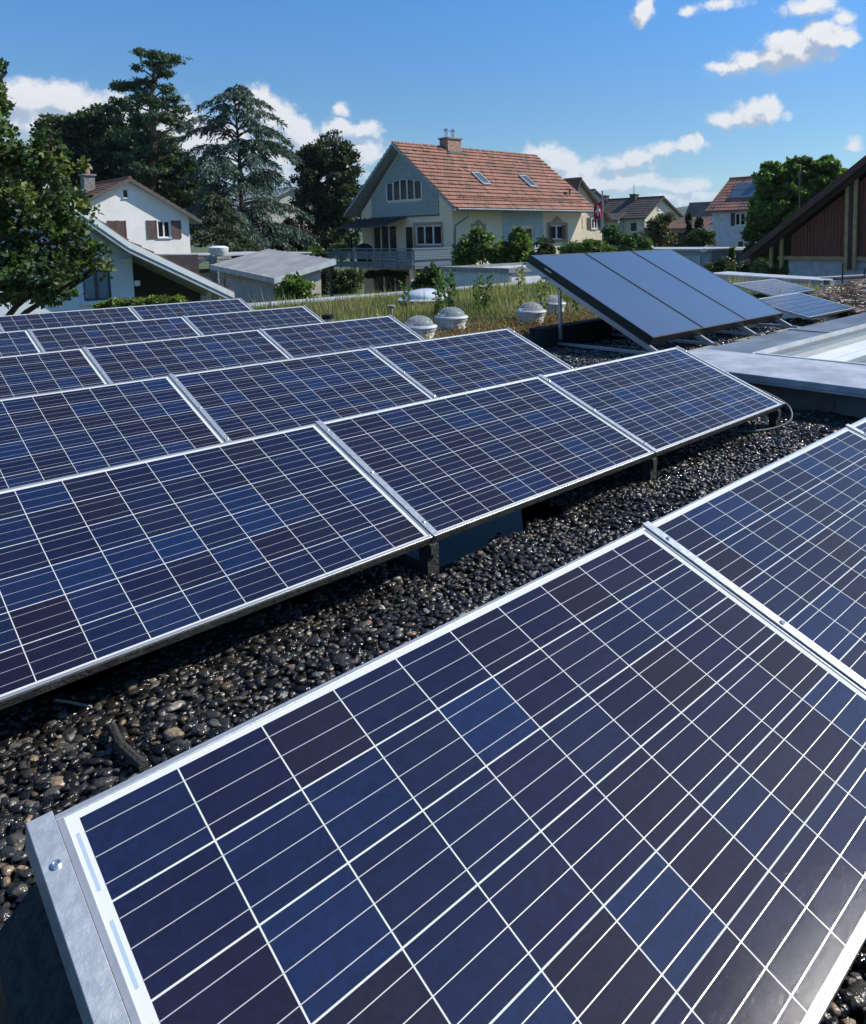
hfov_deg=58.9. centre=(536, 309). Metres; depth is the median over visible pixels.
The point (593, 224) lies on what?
window
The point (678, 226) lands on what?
outbuilding
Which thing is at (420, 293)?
skylight dome
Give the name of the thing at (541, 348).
clamping strip
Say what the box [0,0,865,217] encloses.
sky
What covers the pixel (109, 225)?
window
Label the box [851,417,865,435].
photovoltaic module
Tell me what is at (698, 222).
cypress
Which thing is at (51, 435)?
photovoltaic module
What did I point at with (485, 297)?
wild plant
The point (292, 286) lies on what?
bush
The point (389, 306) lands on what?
vent pipe
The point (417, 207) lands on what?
gable house
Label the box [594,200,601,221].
flag
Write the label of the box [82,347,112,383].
clamping strip
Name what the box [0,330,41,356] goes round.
photovoltaic module
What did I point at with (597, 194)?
grey gable house
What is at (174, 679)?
gravel
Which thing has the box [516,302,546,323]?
skylight dome
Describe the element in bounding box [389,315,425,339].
clamping strip
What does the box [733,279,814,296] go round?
photovoltaic module
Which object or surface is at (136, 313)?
clamping strip
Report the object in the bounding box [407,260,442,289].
fig bush
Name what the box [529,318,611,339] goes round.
ballast beam
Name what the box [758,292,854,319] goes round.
photovoltaic module
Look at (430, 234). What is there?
window
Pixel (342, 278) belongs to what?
dark hedge
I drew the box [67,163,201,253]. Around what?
white house
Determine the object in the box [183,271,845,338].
meadow grass
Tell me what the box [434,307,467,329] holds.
skylight dome
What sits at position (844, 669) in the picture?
clamping strip
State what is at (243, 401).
photovoltaic module
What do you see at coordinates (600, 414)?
clamping strip
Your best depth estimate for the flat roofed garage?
46.88 m
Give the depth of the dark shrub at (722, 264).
39.82 m
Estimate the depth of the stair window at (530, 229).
53.20 m
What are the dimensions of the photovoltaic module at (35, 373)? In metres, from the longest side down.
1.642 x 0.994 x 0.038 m
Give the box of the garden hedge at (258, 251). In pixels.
[208,249,306,254]
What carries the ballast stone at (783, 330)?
on the gravel
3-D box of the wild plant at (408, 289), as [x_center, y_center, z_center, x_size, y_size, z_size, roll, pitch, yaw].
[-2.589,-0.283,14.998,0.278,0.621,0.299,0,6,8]
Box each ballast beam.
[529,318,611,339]
[530,328,622,348]
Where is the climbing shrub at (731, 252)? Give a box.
[727,246,736,271]
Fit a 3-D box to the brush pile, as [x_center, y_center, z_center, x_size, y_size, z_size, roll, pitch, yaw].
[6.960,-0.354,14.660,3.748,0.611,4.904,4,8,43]
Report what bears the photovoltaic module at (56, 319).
on the panel support
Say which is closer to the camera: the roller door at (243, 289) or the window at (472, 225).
the roller door at (243, 289)
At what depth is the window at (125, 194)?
45.16 m
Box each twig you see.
[55,699,92,707]
[107,722,147,770]
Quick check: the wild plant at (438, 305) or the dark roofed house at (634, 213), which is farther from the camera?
the dark roofed house at (634, 213)
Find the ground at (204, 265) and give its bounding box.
[190,241,364,296]
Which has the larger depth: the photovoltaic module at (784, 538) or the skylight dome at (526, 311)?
the skylight dome at (526, 311)
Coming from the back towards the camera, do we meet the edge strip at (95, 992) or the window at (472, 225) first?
the window at (472, 225)
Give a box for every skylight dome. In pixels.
[398,288,447,304]
[405,315,436,338]
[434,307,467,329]
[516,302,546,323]
[539,295,565,313]
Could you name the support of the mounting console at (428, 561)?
on the gravel
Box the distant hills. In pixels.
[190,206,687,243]
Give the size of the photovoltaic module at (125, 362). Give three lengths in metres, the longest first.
1.642 x 0.994 x 0.038 m
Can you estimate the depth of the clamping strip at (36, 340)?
8.06 m
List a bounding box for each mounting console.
[393,542,438,575]
[613,457,656,480]
[768,409,780,427]
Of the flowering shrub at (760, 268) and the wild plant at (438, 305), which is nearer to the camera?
the wild plant at (438, 305)
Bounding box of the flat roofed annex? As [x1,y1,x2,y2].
[440,262,544,287]
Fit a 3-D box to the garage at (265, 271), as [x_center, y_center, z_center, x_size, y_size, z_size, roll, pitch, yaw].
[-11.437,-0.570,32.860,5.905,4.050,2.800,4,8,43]
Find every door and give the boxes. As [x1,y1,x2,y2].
[225,279,274,302]
[373,225,396,257]
[373,269,405,292]
[405,226,412,257]
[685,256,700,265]
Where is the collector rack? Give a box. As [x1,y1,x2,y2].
[526,262,797,353]
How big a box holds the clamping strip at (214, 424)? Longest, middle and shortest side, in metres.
1.004 x 0.042 x 0.032 m
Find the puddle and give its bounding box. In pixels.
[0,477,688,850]
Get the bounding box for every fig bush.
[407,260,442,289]
[449,224,532,265]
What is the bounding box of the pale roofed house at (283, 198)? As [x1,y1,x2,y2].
[215,186,324,271]
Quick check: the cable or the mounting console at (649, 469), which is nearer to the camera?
the mounting console at (649, 469)
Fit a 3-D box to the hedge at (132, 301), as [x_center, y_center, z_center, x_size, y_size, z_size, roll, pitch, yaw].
[-9.924,1.199,19.111,2.378,3.199,0.693,-1,6,0]
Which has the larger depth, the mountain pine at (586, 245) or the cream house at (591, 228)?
the cream house at (591, 228)
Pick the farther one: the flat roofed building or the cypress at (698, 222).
the cypress at (698, 222)
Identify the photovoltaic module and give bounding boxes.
[0,306,140,331]
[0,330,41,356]
[0,348,108,398]
[0,376,225,489]
[0,423,432,709]
[31,316,199,351]
[54,526,865,1023]
[85,329,290,382]
[132,298,251,319]
[170,348,432,440]
[186,306,322,334]
[263,316,422,357]
[320,376,654,542]
[371,328,570,396]
[540,347,781,457]
[645,427,865,690]
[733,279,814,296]
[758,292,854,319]
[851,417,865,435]
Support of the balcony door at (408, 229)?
in the gable house at (417, 207)
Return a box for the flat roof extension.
[714,271,865,284]
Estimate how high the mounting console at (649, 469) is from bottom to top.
0.502 m
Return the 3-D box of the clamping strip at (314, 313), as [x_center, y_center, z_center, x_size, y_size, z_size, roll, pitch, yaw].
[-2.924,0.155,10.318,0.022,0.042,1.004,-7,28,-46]
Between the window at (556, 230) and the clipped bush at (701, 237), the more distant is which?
the clipped bush at (701, 237)
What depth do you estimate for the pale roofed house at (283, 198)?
92.33 m
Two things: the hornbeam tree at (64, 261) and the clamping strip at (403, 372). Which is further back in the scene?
the hornbeam tree at (64, 261)
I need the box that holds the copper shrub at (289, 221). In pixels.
[254,215,321,250]
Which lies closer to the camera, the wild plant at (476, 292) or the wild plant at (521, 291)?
the wild plant at (521, 291)
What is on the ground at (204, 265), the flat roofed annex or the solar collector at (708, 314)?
the flat roofed annex
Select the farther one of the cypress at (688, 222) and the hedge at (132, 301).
the cypress at (688, 222)
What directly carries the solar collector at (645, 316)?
on the collector rack
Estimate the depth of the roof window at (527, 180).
54.89 m
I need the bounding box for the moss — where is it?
[721,318,832,343]
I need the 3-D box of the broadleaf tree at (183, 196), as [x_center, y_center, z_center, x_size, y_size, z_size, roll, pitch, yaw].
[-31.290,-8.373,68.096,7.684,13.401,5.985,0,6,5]
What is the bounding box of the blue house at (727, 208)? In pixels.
[705,169,847,246]
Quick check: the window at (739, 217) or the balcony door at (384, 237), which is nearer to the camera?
the balcony door at (384, 237)
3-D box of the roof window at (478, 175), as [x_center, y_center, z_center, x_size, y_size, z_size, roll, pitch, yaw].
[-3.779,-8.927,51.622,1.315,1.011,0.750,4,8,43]
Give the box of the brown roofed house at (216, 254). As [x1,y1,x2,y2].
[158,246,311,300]
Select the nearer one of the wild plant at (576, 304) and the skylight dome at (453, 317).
the skylight dome at (453, 317)
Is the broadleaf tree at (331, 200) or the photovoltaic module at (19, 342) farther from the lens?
the broadleaf tree at (331, 200)
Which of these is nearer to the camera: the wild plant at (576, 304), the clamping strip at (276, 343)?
the clamping strip at (276, 343)
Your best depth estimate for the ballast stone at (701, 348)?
9.33 m
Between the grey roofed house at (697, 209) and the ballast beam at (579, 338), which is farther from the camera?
the grey roofed house at (697, 209)
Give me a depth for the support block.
13.00 m
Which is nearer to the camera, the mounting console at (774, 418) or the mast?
the mounting console at (774, 418)
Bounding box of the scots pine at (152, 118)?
[106,46,193,191]
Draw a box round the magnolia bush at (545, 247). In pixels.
[529,235,556,254]
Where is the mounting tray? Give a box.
[0,882,82,1023]
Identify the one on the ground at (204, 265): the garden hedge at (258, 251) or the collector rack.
the garden hedge at (258, 251)
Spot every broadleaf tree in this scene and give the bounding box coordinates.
[28,103,108,190]
[73,102,167,181]
[146,141,231,233]
[288,129,364,283]
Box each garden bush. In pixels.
[287,240,349,295]
[653,238,684,246]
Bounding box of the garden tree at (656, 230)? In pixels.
[637,212,680,246]
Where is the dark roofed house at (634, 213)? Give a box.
[603,194,683,246]
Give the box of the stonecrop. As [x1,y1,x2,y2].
[404,304,597,338]
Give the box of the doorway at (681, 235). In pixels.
[677,233,686,246]
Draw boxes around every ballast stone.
[688,345,714,351]
[734,335,762,341]
[773,326,798,332]
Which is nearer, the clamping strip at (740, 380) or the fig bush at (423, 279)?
the clamping strip at (740, 380)
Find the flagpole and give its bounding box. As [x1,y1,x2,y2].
[601,190,603,238]
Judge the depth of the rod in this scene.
19.20 m
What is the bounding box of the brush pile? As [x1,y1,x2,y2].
[807,279,865,315]
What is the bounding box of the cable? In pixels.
[721,387,792,432]
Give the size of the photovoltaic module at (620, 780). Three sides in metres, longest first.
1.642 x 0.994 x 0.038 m
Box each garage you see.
[210,249,335,302]
[588,247,744,272]
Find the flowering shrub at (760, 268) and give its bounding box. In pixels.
[749,262,789,274]
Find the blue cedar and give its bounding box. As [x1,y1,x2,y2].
[176,83,319,251]
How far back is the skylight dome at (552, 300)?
13.79 m
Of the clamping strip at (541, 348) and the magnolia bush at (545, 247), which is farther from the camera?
the magnolia bush at (545, 247)
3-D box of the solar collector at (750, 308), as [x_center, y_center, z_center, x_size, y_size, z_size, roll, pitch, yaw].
[2.561,-0.386,11.518,1.115,0.100,2.187,-7,34,-46]
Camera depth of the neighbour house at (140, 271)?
23.78 m
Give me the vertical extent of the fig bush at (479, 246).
5.050 m
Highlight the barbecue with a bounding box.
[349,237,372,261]
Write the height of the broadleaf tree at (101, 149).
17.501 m
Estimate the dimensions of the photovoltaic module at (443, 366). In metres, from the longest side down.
1.642 x 0.994 x 0.038 m
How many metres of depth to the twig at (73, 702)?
2.38 m
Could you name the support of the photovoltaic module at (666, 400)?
on the mounting console at (649, 469)
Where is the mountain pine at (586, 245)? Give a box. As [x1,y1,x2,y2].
[557,237,617,253]
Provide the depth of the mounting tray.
1.12 m
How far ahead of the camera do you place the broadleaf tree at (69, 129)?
70.04 m
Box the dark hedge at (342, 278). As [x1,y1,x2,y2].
[320,267,363,293]
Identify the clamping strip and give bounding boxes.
[27,329,45,351]
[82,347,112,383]
[129,306,143,319]
[168,374,231,441]
[183,316,203,334]
[259,328,293,357]
[303,305,324,321]
[315,420,439,536]
[369,346,436,397]
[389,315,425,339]
[508,327,573,368]
[538,374,658,452]
[642,521,865,689]
[676,346,784,405]
[845,424,865,436]
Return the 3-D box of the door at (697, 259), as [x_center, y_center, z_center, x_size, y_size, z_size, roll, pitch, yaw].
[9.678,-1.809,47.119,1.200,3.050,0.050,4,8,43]
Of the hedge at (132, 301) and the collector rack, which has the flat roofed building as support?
the collector rack
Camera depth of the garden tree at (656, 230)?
59.56 m
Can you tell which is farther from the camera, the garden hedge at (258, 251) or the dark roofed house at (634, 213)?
the dark roofed house at (634, 213)
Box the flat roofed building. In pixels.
[0,280,865,1023]
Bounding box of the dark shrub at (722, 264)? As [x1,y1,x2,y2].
[704,256,778,273]
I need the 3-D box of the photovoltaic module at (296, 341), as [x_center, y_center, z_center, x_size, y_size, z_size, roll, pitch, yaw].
[-2.001,0.354,8.220,1.642,0.038,0.994,-7,28,-46]
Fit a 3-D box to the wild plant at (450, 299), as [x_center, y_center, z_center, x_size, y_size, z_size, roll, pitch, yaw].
[-1.480,-0.223,12.574,0.370,0.919,0.418,-2,6,-9]
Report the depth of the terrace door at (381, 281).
53.35 m
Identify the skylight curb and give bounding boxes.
[690,312,865,418]
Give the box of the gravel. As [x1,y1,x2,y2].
[0,317,865,1023]
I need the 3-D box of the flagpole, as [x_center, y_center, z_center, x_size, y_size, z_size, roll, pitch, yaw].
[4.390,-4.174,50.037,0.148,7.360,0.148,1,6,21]
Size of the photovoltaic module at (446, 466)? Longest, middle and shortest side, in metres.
1.642 x 0.994 x 0.039 m
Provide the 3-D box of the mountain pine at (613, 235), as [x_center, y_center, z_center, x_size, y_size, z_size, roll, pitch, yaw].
[4.508,-1.848,38.190,2.893,5.066,2.280,-2,6,-10]
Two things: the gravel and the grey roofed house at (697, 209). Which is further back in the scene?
the grey roofed house at (697, 209)
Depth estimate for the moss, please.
10.30 m
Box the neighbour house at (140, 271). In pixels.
[0,183,233,315]
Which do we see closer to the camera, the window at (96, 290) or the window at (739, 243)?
the window at (96, 290)
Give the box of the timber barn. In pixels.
[744,155,865,276]
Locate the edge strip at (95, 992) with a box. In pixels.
[25,811,130,1023]
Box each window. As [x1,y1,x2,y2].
[82,270,110,300]
[109,225,125,236]
[122,190,129,198]
[157,221,171,238]
[386,179,422,201]
[413,222,443,247]
[471,171,491,184]
[471,224,485,229]
[512,227,532,251]
[518,175,537,186]
[546,222,567,241]
[591,218,596,228]
[630,222,636,231]
[735,213,746,225]
[737,240,743,246]
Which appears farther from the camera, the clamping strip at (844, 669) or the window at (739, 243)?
the window at (739, 243)
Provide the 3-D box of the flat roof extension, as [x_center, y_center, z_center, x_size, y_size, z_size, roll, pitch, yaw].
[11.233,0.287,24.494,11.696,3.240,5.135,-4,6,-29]
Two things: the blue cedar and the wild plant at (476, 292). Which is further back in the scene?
the blue cedar
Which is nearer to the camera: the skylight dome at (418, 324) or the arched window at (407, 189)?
the skylight dome at (418, 324)
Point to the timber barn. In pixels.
(822, 233)
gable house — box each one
[327,128,593,296]
[590,189,608,204]
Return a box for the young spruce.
[190,193,264,251]
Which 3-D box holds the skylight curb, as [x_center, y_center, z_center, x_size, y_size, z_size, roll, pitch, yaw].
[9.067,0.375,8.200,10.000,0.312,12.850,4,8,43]
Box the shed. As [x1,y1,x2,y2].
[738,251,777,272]
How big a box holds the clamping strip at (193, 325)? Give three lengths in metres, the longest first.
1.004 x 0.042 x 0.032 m
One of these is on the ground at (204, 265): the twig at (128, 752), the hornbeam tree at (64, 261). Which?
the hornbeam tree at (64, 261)
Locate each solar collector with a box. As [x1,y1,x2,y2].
[528,253,702,344]
[585,251,745,334]
[632,249,782,325]
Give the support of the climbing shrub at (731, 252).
on the ground at (204, 265)
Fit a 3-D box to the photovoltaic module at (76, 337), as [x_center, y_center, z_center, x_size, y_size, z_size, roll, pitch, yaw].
[-4.635,0.367,8.533,1.642,0.038,0.994,-7,28,-46]
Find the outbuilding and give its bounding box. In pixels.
[667,216,711,246]
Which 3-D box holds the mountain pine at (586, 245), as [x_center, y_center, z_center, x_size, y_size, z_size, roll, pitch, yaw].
[2.184,-0.883,32.211,2.618,4.378,1.585,0,6,5]
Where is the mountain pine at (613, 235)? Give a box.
[599,223,653,250]
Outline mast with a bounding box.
[798,166,800,208]
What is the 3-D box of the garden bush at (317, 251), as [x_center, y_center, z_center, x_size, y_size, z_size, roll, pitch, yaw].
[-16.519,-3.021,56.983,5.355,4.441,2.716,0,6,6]
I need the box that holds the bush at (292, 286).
[273,271,319,300]
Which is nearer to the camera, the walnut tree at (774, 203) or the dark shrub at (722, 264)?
the dark shrub at (722, 264)
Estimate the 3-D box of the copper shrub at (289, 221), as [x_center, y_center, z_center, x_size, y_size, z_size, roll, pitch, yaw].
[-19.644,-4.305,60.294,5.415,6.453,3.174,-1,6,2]
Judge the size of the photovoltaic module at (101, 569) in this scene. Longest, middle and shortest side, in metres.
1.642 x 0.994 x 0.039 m
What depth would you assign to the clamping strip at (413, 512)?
3.51 m
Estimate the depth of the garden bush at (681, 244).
61.87 m
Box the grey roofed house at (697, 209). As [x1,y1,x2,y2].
[684,201,711,228]
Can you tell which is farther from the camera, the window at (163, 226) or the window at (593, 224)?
the window at (593, 224)
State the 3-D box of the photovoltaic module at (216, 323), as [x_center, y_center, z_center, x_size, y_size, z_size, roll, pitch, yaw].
[-3.500,0.232,9.720,1.642,0.038,0.994,-7,28,-46]
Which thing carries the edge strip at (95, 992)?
attached to the mounting tray
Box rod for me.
[841,263,843,283]
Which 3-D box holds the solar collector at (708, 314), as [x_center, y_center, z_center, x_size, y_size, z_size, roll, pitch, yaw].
[1.786,-0.294,10.707,1.115,0.100,2.187,-7,34,-46]
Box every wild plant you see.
[398,281,410,307]
[431,274,445,315]
[436,268,457,306]
[472,278,483,312]
[477,272,494,310]
[513,265,525,309]
[535,279,551,314]
[572,300,578,313]
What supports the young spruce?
on the ground at (204, 265)
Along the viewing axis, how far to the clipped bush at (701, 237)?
57.64 m
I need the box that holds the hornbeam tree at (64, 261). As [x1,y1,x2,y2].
[0,57,116,314]
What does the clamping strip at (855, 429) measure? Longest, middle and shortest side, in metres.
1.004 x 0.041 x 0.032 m
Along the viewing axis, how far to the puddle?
3.52 m
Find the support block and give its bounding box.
[839,311,849,316]
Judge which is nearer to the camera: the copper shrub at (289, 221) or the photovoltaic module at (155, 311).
the photovoltaic module at (155, 311)
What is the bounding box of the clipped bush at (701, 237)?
[683,227,716,246]
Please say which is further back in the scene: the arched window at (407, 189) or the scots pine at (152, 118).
the scots pine at (152, 118)
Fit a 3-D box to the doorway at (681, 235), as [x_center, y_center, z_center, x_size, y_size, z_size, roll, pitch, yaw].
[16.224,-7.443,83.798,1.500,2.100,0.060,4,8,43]
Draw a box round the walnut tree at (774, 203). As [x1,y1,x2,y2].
[739,154,847,274]
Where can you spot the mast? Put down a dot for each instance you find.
(799, 186)
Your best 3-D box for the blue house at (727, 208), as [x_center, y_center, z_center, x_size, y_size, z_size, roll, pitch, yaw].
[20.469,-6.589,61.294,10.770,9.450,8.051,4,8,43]
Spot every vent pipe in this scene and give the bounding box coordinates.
[321,314,333,321]
[387,305,394,314]
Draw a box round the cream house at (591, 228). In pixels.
[563,177,611,240]
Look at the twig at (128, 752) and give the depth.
2.13 m
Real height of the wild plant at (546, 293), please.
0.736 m
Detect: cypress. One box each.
[683,211,693,241]
[693,215,703,234]

